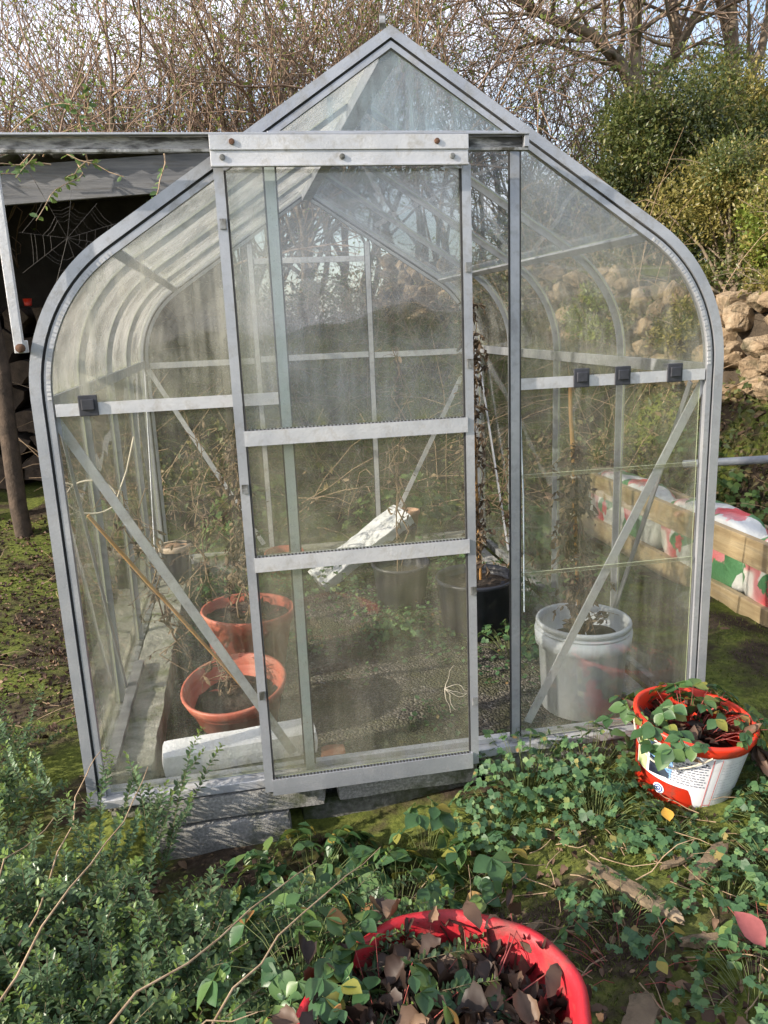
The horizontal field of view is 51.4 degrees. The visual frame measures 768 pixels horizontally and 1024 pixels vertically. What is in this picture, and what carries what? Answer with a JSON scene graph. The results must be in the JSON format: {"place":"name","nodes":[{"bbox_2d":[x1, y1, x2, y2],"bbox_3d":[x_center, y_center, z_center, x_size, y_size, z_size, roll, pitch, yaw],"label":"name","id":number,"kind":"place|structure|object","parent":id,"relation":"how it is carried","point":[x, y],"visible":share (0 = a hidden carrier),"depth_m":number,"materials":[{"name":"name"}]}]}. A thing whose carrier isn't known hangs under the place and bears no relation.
{"place":"outdoors","nodes":[
{"label":"outdoors","id":0,"kind":"place"},
{"bbox_2d":[203,755,305,772],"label":"concrete slab","id":1,"kind":"structure","parent":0,"point":[301,757],"depth_m":2.49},
{"bbox_2d":[162,718,316,777],"bbox_3d":[-0.450,0.739,2.510,0.480,0.072,0.111,-6,14,-14],"label":"polystyrene block","id":2,"kind":"object","parent":1,"relation":"on","point":[242,746],"depth_m":2.47,"materials":[{"name":"plastic"}]},
{"bbox_2d":[108,555,630,811],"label":"floor","id":3,"kind":"structure","parent":0,"point":[352,713],"depth_m":3.14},
{"bbox_2d":[85,488,202,671],"bbox_3d":[-0.802,0.267,2.869,0.288,0.759,0.391,2,14,17],"label":"dead tomato plant","id":4,"kind":"object","parent":3,"relation":"on","point":[155,597],"visible":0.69,"depth_m":2.87,"materials":[{"name":"brown plant"}]},
{"bbox_2d":[106,556,192,818],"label":"concrete kerb","id":5,"kind":"structure","parent":3,"relation":"on","point":[146,731],"depth_m":2.84,"materials":[{"name":"concrete"}]},
{"bbox_2d":[104,660,143,771],"bbox_3d":[-0.885,0.676,2.746,0.037,0.025,0.790,-5,14,-10],"label":"wood batten","id":6,"kind":"object","parent":5,"relation":"on","point":[119,735],"visible":0.98,"depth_m":2.65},
{"bbox_2d":[158,540,190,582],"bbox_3d":[-1.075,0.265,4.124,0.166,0.201,0.166,-5,14,-10],"label":"plant pot","id":7,"kind":"object","parent":5,"relation":"on","point":[179,569],"visible":0.85,"depth_m":4.07,"materials":[{"name":"grey plastic"}]},
{"bbox_2d":[168,420,228,612],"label":"dead tomato plant","id":8,"kind":"object","parent":3,"relation":"on","point":[203,518],"visible":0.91,"depth_m":3.85,"materials":[{"name":"brown plant"}]},
{"bbox_2d":[180,652,285,733],"bbox_3d":[-0.519,0.670,2.787,0.367,0.231,0.364,-5,14,-10],"label":"plant pot","id":9,"kind":"object","parent":3,"relation":"on","point":[210,709],"visible":0.69,"depth_m":2.80,"materials":[{"name":"ceramic"}]},
{"bbox_2d":[87,514,239,685],"bbox_3d":[-0.658,0.331,2.547,0.473,0.741,0.015,-10,15,-29],"label":"bamboo cane","id":10,"kind":"object","parent":9,"relation":"in","point":[149,584],"visible":0.79,"depth_m":2.50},
{"bbox_2d":[200,592,293,666],"bbox_3d":[-0.542,0.521,3.240,0.376,0.296,0.376,-5,14,-10],"label":"plant pot","id":11,"kind":"object","parent":3,"relation":"on","point":[232,631],"visible":0.61,"depth_m":3.15,"materials":[{"name":"ceramic"}]},
{"bbox_2d":[195,423,273,622],"bbox_3d":[-0.568,0.060,3.120,0.281,0.825,0.309,5,15,27],"label":"dead tomato plant","id":12,"kind":"object","parent":11,"relation":"on","point":[235,556],"visible":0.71,"depth_m":3.09,"materials":[{"name":"brown plant"}]},
{"bbox_2d":[193,530,464,576],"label":"concrete kerb","id":13,"kind":"structure","parent":3,"relation":"on","point":[314,547],"depth_m":4.62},
{"bbox_2d":[308,504,413,592],"bbox_3d":[-0.122,0.190,4.318,0.571,0.385,0.183,-9,15,-24],"label":"packing slab","id":14,"kind":"object","parent":3,"relation":"on","point":[380,529],"depth_m":4.29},
{"bbox_2d":[0,13,723,809],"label":"greenhouse","id":15,"kind":"object","parent":3,"relation":"on","point":[130,277],"visible":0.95,"depth_m":2.33,"materials":[{"name":"metal"}]},
{"bbox_2d":[208,134,478,795],"bbox_3d":[-0.064,-0.060,2.180,0.654,1.788,0.063,-5,14,-10],"label":"sliding door","id":16,"kind":"structure","parent":15,"relation":"in","point":[226,150],"depth_m":2.15,"materials":[{"name":"metal"}]},
{"bbox_2d":[371,557,429,612],"bbox_3d":[0.086,0.353,3.955,0.292,0.243,0.292,-5,14,-10],"label":"plant pot","id":17,"kind":"object","parent":3,"relation":"on","point":[405,586],"visible":0.8,"depth_m":3.87,"materials":[{"name":"black plastic"}]},
{"bbox_2d":[379,347,418,570],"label":"dead tomato plant","id":18,"kind":"object","parent":17,"relation":"on","point":[399,563],"visible":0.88,"depth_m":3.85,"materials":[{"name":"brown plant"}]},
{"bbox_2d":[178,554,626,740],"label":"seedlings","id":19,"kind":"object","parent":3,"relation":"on","point":[414,713],"visible":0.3,"depth_m":3.59,"materials":[{"name":"green plant"}]},
{"bbox_2d":[362,605,464,650],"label":"leafy weed","id":20,"kind":"object","parent":3,"relation":"on","point":[405,627],"visible":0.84,"depth_m":3.53,"materials":[{"name":"green plant"}]},
{"bbox_2d":[435,563,508,641],"bbox_3d":[0.415,0.409,3.605,0.362,0.260,0.362,-5,14,-10],"label":"plant pot","id":21,"kind":"object","parent":3,"relation":"on","point":[493,598],"visible":0.73,"depth_m":3.49,"materials":[{"name":"black plastic"}]},
{"bbox_2d":[442,300,499,581],"bbox_3d":[0.372,-0.283,3.392,0.217,1.221,0.211,11,19,43],"label":"dead tomato plant","id":22,"kind":"object","parent":21,"relation":"in","point":[477,345],"visible":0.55,"depth_m":3.38,"materials":[{"name":"brown plant"}]},
{"bbox_2d":[477,619,538,660],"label":"leafy weed","id":23,"kind":"object","parent":3,"relation":"on","point":[529,655],"visible":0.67,"depth_m":3.32,"materials":[{"name":"green plant"}]},
{"bbox_2d":[491,429,551,599],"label":"dead tomato plant","id":24,"kind":"object","parent":3,"relation":"on","point":[504,488],"visible":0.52,"depth_m":3.77,"materials":[{"name":"brown plant"}]},
{"bbox_2d":[481,548,644,710],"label":"concrete kerb","id":25,"kind":"structure","parent":3,"relation":"on","point":[630,684],"depth_m":3.77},
{"bbox_2d":[534,603,632,721],"bbox_3d":[0.711,0.536,2.855,0.339,0.340,0.339,-5,14,-10],"label":"bucket","id":26,"kind":"object","parent":3,"relation":"on","point":[587,684],"visible":0.84,"depth_m":2.74,"materials":[{"name":"grey plastic"}]},
{"bbox_2d":[542,439,616,634],"bbox_3d":[0.680,0.108,2.755,0.250,0.709,0.215,4,15,26],"label":"dead tomato plant","id":27,"kind":"object","parent":26,"relation":"on","point":[582,504],"visible":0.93,"depth_m":2.74,"materials":[{"name":"brown plant"}]},
{"bbox_2d":[0,263,767,1023],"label":"ground","id":28,"kind":"structure","parent":0,"point":[382,825],"depth_m":3.47,"materials":[{"name":"plant"}]},
{"bbox_2d":[0,684,76,841],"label":"evergreen shrub","id":29,"kind":"object","parent":28,"relation":"on","point":[11,797],"visible":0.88,"depth_m":2.52,"materials":[{"name":"green plant"}]},
{"bbox_2d":[0,0,135,154],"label":"bare tree","id":30,"kind":"object","parent":28,"relation":"on","point":[5,125],"visible":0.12,"depth_m":8.91,"materials":[{"name":"brown plant"}]},
{"bbox_2d":[0,153,241,544],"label":"shed","id":31,"kind":"structure","parent":28,"relation":"on","point":[109,197],"depth_m":5.34,"materials":[{"name":"wood"}]},
{"bbox_2d":[0,81,166,220],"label":"creeper","id":32,"kind":"object","parent":31,"relation":"hanging from","point":[19,168],"visible":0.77,"depth_m":4.47,"materials":[{"name":"green plant"}]},
{"bbox_2d":[24,726,224,888],"bbox_3d":[-0.711,0.833,2.210,0.551,0.419,0.263,-5,14,-10],"label":"evergreen shrub","id":33,"kind":"object","parent":28,"relation":"on","point":[151,829],"visible":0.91,"depth_m":2.23,"materials":[{"name":"green plant"}]},
{"bbox_2d":[0,0,370,278],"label":"bare tree","id":34,"kind":"object","parent":28,"relation":"on","point":[65,89],"visible":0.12,"depth_m":8.54,"materials":[{"name":"brown plant"}]},
{"bbox_2d":[0,0,372,273],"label":"bare tree","id":35,"kind":"object","parent":28,"relation":"on","point":[18,81],"visible":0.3,"depth_m":6.55,"materials":[{"name":"brown plant"}]},
{"bbox_2d":[0,748,380,1023],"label":"evergreen shrub","id":36,"kind":"object","parent":28,"relation":"on","point":[106,994],"visible":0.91,"depth_m":1.77,"materials":[{"name":"green plant"}]},
{"bbox_2d":[0,0,441,299],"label":"bare tree","id":37,"kind":"object","parent":28,"relation":"on","point":[237,124],"visible":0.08,"depth_m":8.72,"materials":[{"name":"brown plant"}]},
{"bbox_2d":[0,0,443,329],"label":"bare tree","id":38,"kind":"object","parent":28,"relation":"on","point":[222,86],"visible":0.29,"depth_m":8.36,"materials":[{"name":"brown plant"}]},
{"bbox_2d":[157,808,290,860],"bbox_3d":[-0.481,0.961,2.428,0.397,0.102,0.121,-5,14,-10],"label":"concrete block","id":39,"kind":"object","parent":28,"relation":"on","point":[209,836],"depth_m":2.38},
{"bbox_2d":[160,788,324,825],"bbox_3d":[-0.427,0.859,2.425,0.492,0.078,0.108,-5,14,-10],"label":"concrete block","id":40,"kind":"object","parent":39,"relation":"on","point":[221,805],"depth_m":2.38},
{"bbox_2d":[0,0,450,283],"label":"bare tree","id":41,"kind":"object","parent":28,"relation":"on","point":[112,94],"visible":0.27,"depth_m":8.22,"materials":[{"name":"brown plant"}]},
{"bbox_2d":[206,849,307,956],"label":"strawberry plant","id":42,"kind":"object","parent":28,"relation":"on","point":[239,907],"visible":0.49,"depth_m":2.04,"materials":[{"name":"green plant"}]},
{"bbox_2d":[193,473,337,552],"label":"leafy weed","id":43,"kind":"object","parent":28,"relation":"on","point":[312,526],"visible":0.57,"depth_m":5.09,"materials":[{"name":"green plant"}]},
{"bbox_2d":[235,821,394,945],"bbox_3d":[-0.209,0.980,2.158,0.407,0.148,0.412,9,18,39],"label":"strawberry plant","id":44,"kind":"object","parent":28,"relation":"on","point":[355,853],"visible":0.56,"depth_m":2.16,"materials":[{"name":"green plant"}]},
{"bbox_2d":[0,0,630,326],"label":"bare tree","id":45,"kind":"object","parent":28,"relation":"on","point":[346,230],"visible":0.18,"depth_m":9.29,"materials":[{"name":"brown plant"}]},
{"bbox_2d":[42,0,600,329],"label":"bare tree","id":46,"kind":"object","parent":28,"relation":"on","point":[300,223],"visible":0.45,"depth_m":8.16,"materials":[{"name":"brown plant"}]},
{"bbox_2d":[28,0,640,284],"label":"bare tree","id":47,"kind":"object","parent":28,"relation":"on","point":[421,223],"visible":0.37,"depth_m":7.94,"materials":[{"name":"brown plant"}]},
{"bbox_2d":[115,0,585,329],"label":"bare tree","id":48,"kind":"object","parent":28,"relation":"on","point":[283,246],"visible":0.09,"depth_m":10.59,"materials":[{"name":"brown plant"}]},
{"bbox_2d":[316,828,395,887],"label":"strawberry plant","id":49,"kind":"object","parent":28,"relation":"on","point":[325,866],"visible":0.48,"depth_m":2.25,"materials":[{"name":"green plant"}]},
{"bbox_2d":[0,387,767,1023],"bbox_3d":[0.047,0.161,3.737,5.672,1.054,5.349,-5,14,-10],"label":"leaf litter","id":50,"kind":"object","parent":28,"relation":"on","point":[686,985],"visible":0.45,"depth_m":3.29,"materials":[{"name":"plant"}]},
{"bbox_2d":[0,532,767,1023],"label":"moss","id":51,"kind":"object","parent":28,"relation":"on","point":[584,842],"visible":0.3,"depth_m":2.23,"materials":[{"name":"plant"}]},
{"bbox_2d":[0,410,767,1023],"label":"twig litter","id":52,"kind":"object","parent":28,"relation":"on","point":[570,874],"visible":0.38,"depth_m":2.05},
{"bbox_2d":[0,128,767,543],"bbox_3d":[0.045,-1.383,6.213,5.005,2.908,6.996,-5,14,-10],"label":"undergrowth","id":53,"kind":"object","parent":28,"relation":"on","point":[427,391],"visible":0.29,"depth_m":6.64,"materials":[{"name":"green plant"}]},
{"bbox_2d":[301,777,477,819],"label":"concrete block","id":54,"kind":"structure","parent":28,"relation":"on","point":[334,805],"depth_m":2.51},
{"bbox_2d":[336,764,477,798],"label":"concrete block","id":55,"kind":"structure","parent":54,"relation":"on","point":[399,784],"depth_m":2.47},
{"bbox_2d":[324,847,466,935],"bbox_3d":[0.034,0.980,2.055,0.325,0.159,0.389,7,16,34],"label":"strawberry plant","id":56,"kind":"object","parent":28,"relation":"on","point":[431,888],"visible":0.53,"depth_m":2.08,"materials":[{"name":"green plant"}]},
{"bbox_2d":[178,0,614,259],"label":"bare tree","id":57,"kind":"object","parent":28,"relation":"on","point":[445,235],"visible":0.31,"depth_m":9.88,"materials":[{"name":"brown plant"}]},
{"bbox_2d":[337,469,463,534],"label":"leafy weed","id":58,"kind":"object","parent":28,"relation":"on","point":[422,502],"visible":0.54,"depth_m":5.29,"materials":[{"name":"green plant"}]},
{"bbox_2d":[389,796,454,856],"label":"strawberry plant","id":59,"kind":"object","parent":28,"relation":"on","point":[442,817],"visible":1,"depth_m":2.23,"materials":[{"name":"green plant"}]},
{"bbox_2d":[296,909,591,1023],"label":"garden tub","id":60,"kind":"object","parent":28,"relation":"on","point":[575,995],"visible":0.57,"depth_m":1.57,"materials":[{"name":"red plastic"}]},
{"bbox_2d":[196,886,381,1023],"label":"strawberry plant","id":61,"kind":"object","parent":60,"relation":"in","point":[322,982],"visible":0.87,"depth_m":1.54,"materials":[{"name":"green plant"}]},
{"bbox_2d":[224,845,521,1023],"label":"evergreen shrub","id":62,"kind":"object","parent":60,"relation":"in","point":[346,998],"visible":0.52,"depth_m":1.66,"materials":[{"name":"green plant"}]},
{"bbox_2d":[259,929,511,1023],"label":"strawberry plant","id":63,"kind":"object","parent":60,"relation":"in","point":[422,979],"visible":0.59,"depth_m":1.45,"materials":[{"name":"green plant"}]},
{"bbox_2d":[270,888,603,1023],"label":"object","id":64,"kind":"object","parent":60,"relation":"in","point":[531,1004],"visible":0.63,"depth_m":1.49,"materials":[{"name":"brown plant"}]},
{"bbox_2d":[428,830,536,913],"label":"strawberry plant","id":65,"kind":"object","parent":28,"relation":"on","point":[495,867],"visible":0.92,"depth_m":2.08,"materials":[{"name":"green plant"}]},
{"bbox_2d":[448,779,560,853],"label":"leafy weed","id":66,"kind":"object","parent":28,"relation":"on","point":[476,826],"visible":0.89,"depth_m":2.26,"materials":[{"name":"green plant"}]},
{"bbox_2d":[469,726,588,803],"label":"leafy weed","id":67,"kind":"object","parent":28,"relation":"on","point":[486,766],"visible":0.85,"depth_m":2.38,"materials":[{"name":"green plant"}]},
{"bbox_2d":[484,501,588,558],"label":"leafy weed","id":68,"kind":"object","parent":28,"relation":"on","point":[542,522],"visible":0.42,"depth_m":5.13,"materials":[{"name":"green plant"}]},
{"bbox_2d":[480,737,635,780],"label":"concrete block","id":69,"kind":"structure","parent":28,"relation":"on","point":[516,756],"depth_m":2.56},
{"bbox_2d":[488,151,634,266],"bbox_3d":[1.998,-3.056,8.775,1.707,1.575,1.620,0,14,9],"label":"evergreen bush","id":70,"kind":"object","parent":28,"relation":"on","point":[565,207],"visible":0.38,"depth_m":8.42,"materials":[{"name":"green plant"}]},
{"bbox_2d":[381,0,753,264],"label":"bare tree","id":71,"kind":"object","parent":28,"relation":"on","point":[555,96],"visible":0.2,"depth_m":10.74,"materials":[{"name":"brown plant"}]},
{"bbox_2d":[372,254,767,403],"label":"stone wall","id":72,"kind":"structure","parent":28,"relation":"on","point":[744,322],"depth_m":6.48,"materials":[{"name":"stone"}]},
{"bbox_2d":[453,244,547,346],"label":"ivy","id":73,"kind":"object","parent":72,"relation":"attached to","point":[502,280],"visible":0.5,"depth_m":7.42,"materials":[{"name":"green plant"}]},
{"bbox_2d":[558,265,635,354],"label":"ivy","id":74,"kind":"object","parent":72,"relation":"attached to","point":[595,327],"visible":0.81,"depth_m":6.64,"materials":[{"name":"green plant"}]},
{"bbox_2d":[632,288,700,359],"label":"ivy","id":75,"kind":"object","parent":72,"relation":"attached to","point":[663,329],"visible":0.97,"depth_m":5.92,"materials":[{"name":"green plant"}]},
{"bbox_2d":[391,0,767,243],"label":"bare tree","id":76,"kind":"object","parent":28,"relation":"on","point":[577,145],"visible":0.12,"depth_m":11.29,"materials":[{"name":"brown plant"}]},
{"bbox_2d":[395,0,767,263],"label":"bare tree","id":77,"kind":"object","parent":28,"relation":"on","point":[677,33],"visible":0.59,"depth_m":9.71,"materials":[{"name":"brown plant"}]},
{"bbox_2d":[527,551,649,600],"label":"leafy weed","id":78,"kind":"object","parent":28,"relation":"on","point":[626,595],"visible":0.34,"depth_m":4.30,"materials":[{"name":"green plant"}]},
{"bbox_2d":[522,721,655,810],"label":"leafy weed","id":79,"kind":"object","parent":28,"relation":"on","point":[581,762],"visible":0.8,"depth_m":2.38,"materials":[{"name":"green plant"}]},
{"bbox_2d":[529,764,665,852],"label":"leafy weed","id":80,"kind":"object","parent":28,"relation":"on","point":[614,841],"visible":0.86,"depth_m":2.23,"materials":[{"name":"green plant"}]},
{"bbox_2d":[451,0,767,263],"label":"bare tree","id":81,"kind":"object","parent":28,"relation":"on","point":[567,152],"visible":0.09,"depth_m":11.51,"materials":[{"name":"brown plant"}]},
{"bbox_2d":[554,864,681,959],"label":"leafy weed","id":82,"kind":"object","parent":28,"relation":"on","point":[633,939],"visible":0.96,"depth_m":1.90,"materials":[{"name":"green plant"}]},
{"bbox_2d":[553,896,705,1023],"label":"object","id":83,"kind":"object","parent":28,"relation":"on","point":[660,964],"visible":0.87,"depth_m":1.78,"materials":[{"name":"green plant"}]},
{"bbox_2d":[585,858,684,924],"bbox_3d":[0.614,0.935,1.970,0.054,0.022,0.289,-13,17,-38],"label":"rotten wood","id":84,"kind":"object","parent":28,"relation":"on","point":[629,889],"visible":0.87,"depth_m":1.96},
{"bbox_2d":[622,990,659,1023],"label":"stone","id":85,"kind":"object","parent":28,"relation":"on","point":[643,1008],"visible":0.99,"depth_m":1.64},
{"bbox_2d":[543,0,767,253],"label":"bare tree","id":86,"kind":"object","parent":28,"relation":"on","point":[693,40],"visible":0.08,"depth_m":11.76,"materials":[{"name":"brown plant"}]},
{"bbox_2d":[554,37,767,264],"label":"evergreen bush","id":87,"kind":"object","parent":28,"relation":"on","point":[637,147],"visible":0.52,"depth_m":7.85,"materials":[{"name":"green plant"}]},
{"bbox_2d":[566,465,767,626],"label":"raised bed","id":88,"kind":"object","parent":28,"relation":"on","point":[743,547],"visible":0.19,"depth_m":4.26,"materials":[{"name":"wood"}]},
{"bbox_2d":[589,469,675,550],"bbox_3d":[1.572,-0.018,5.062,0.250,0.437,0.925,-5,14,-10],"label":"compost bag","id":89,"kind":"object","parent":88,"relation":"in","point":[651,534],"visible":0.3,"depth_m":4.85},
{"bbox_2d":[661,498,767,594],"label":"compost bag","id":90,"kind":"object","parent":88,"relation":"in","point":[727,570],"visible":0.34,"depth_m":3.97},
{"bbox_2d":[743,534,767,606],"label":"compost bag","id":91,"kind":"object","parent":88,"relation":"in","point":[755,584],"visible":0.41,"depth_m":3.67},
{"bbox_2d":[613,804,721,862],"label":"leafy weed","id":92,"kind":"object","parent":28,"relation":"on","point":[660,841],"visible":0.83,"depth_m":2.13,"materials":[{"name":"green plant"}]},
{"bbox_2d":[633,685,759,807],"bbox_3d":[0.923,0.716,2.388,0.361,0.282,0.353,-5,14,-10],"label":"bucket","id":93,"kind":"object","parent":28,"relation":"on","point":[687,783],"visible":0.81,"depth_m":2.29,"materials":[{"name":"white plastic"}]},
{"bbox_2d":[594,678,767,770],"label":"strawberry plant","id":94,"kind":"object","parent":93,"relation":"in","point":[662,715],"visible":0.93,"depth_m":2.31,"materials":[{"name":"green plant"}]},
{"bbox_2d":[626,698,767,776],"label":"dead leaves","id":95,"kind":"object","parent":93,"relation":"in","point":[759,755],"visible":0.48,"depth_m":2.33,"materials":[{"name":"brown plant"}]},
{"bbox_2d":[636,122,767,291],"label":"evergreen bush","id":96,"kind":"object","parent":28,"relation":"on","point":[725,183],"visible":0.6,"depth_m":6.84,"materials":[{"name":"green plant"}]},
{"bbox_2d":[644,15,767,262],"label":"evergreen bush","id":97,"kind":"object","parent":28,"relation":"on","point":[758,104],"visible":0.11,"depth_m":8.42,"materials":[{"name":"green plant"}]},
{"bbox_2d":[664,861,767,931],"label":"leafy weed","id":98,"kind":"object","parent":28,"relation":"on","point":[739,903],"visible":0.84,"depth_m":1.93,"materials":[{"name":"green plant"}]},
{"bbox_2d":[667,927,767,1023],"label":"leafy weed","id":99,"kind":"object","parent":28,"relation":"on","point":[697,999],"visible":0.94,"depth_m":1.66,"materials":[{"name":"green plant"}]},
{"bbox_2d":[684,470,760,516],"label":"leafy weed","id":100,"kind":"object","parent":28,"relation":"on","point":[739,476],"visible":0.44,"depth_m":4.94,"materials":[{"name":"green plant"}]},
{"bbox_2d":[679,0,767,94],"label":"bare tree","id":101,"kind":"object","parent":28,"relation":"on","point":[762,44],"visible":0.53,"depth_m":9.99,"materials":[{"name":"brown plant"}]},
{"bbox_2d":[696,812,767,908],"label":"leafy weed","id":102,"kind":"object","parent":28,"relation":"on","point":[747,867],"visible":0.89,"depth_m":2.04,"materials":[{"name":"green plant"}]},
{"bbox_2d":[702,896,767,970],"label":"strawberry plant","id":103,"kind":"object","parent":28,"relation":"on","point":[728,936],"visible":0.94,"depth_m":1.74,"materials":[{"name":"green plant"}]},
{"bbox_2d":[716,169,767,280],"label":"evergreen bush","id":104,"kind":"object","parent":28,"relation":"on","point":[757,219],"visible":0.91,"depth_m":6.13,"materials":[{"name":"green plant"}]},
{"bbox_2d":[723,783,767,859],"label":"leafy weed","id":105,"kind":"object","parent":28,"relation":"on","point":[738,801],"visible":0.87,"depth_m":2.20,"materials":[{"name":"green plant"}]},
{"bbox_2d":[734,911,766,947],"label":"fallen leaf","id":106,"kind":"object","parent":28,"relation":"on","point":[752,928],"visible":1,"depth_m":1.74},
{"bbox_2d":[0,0,767,324],"label":"sky","id":107,"kind":"structure","parent":0,"point":[403,238],"materials":[{"name":"white"}]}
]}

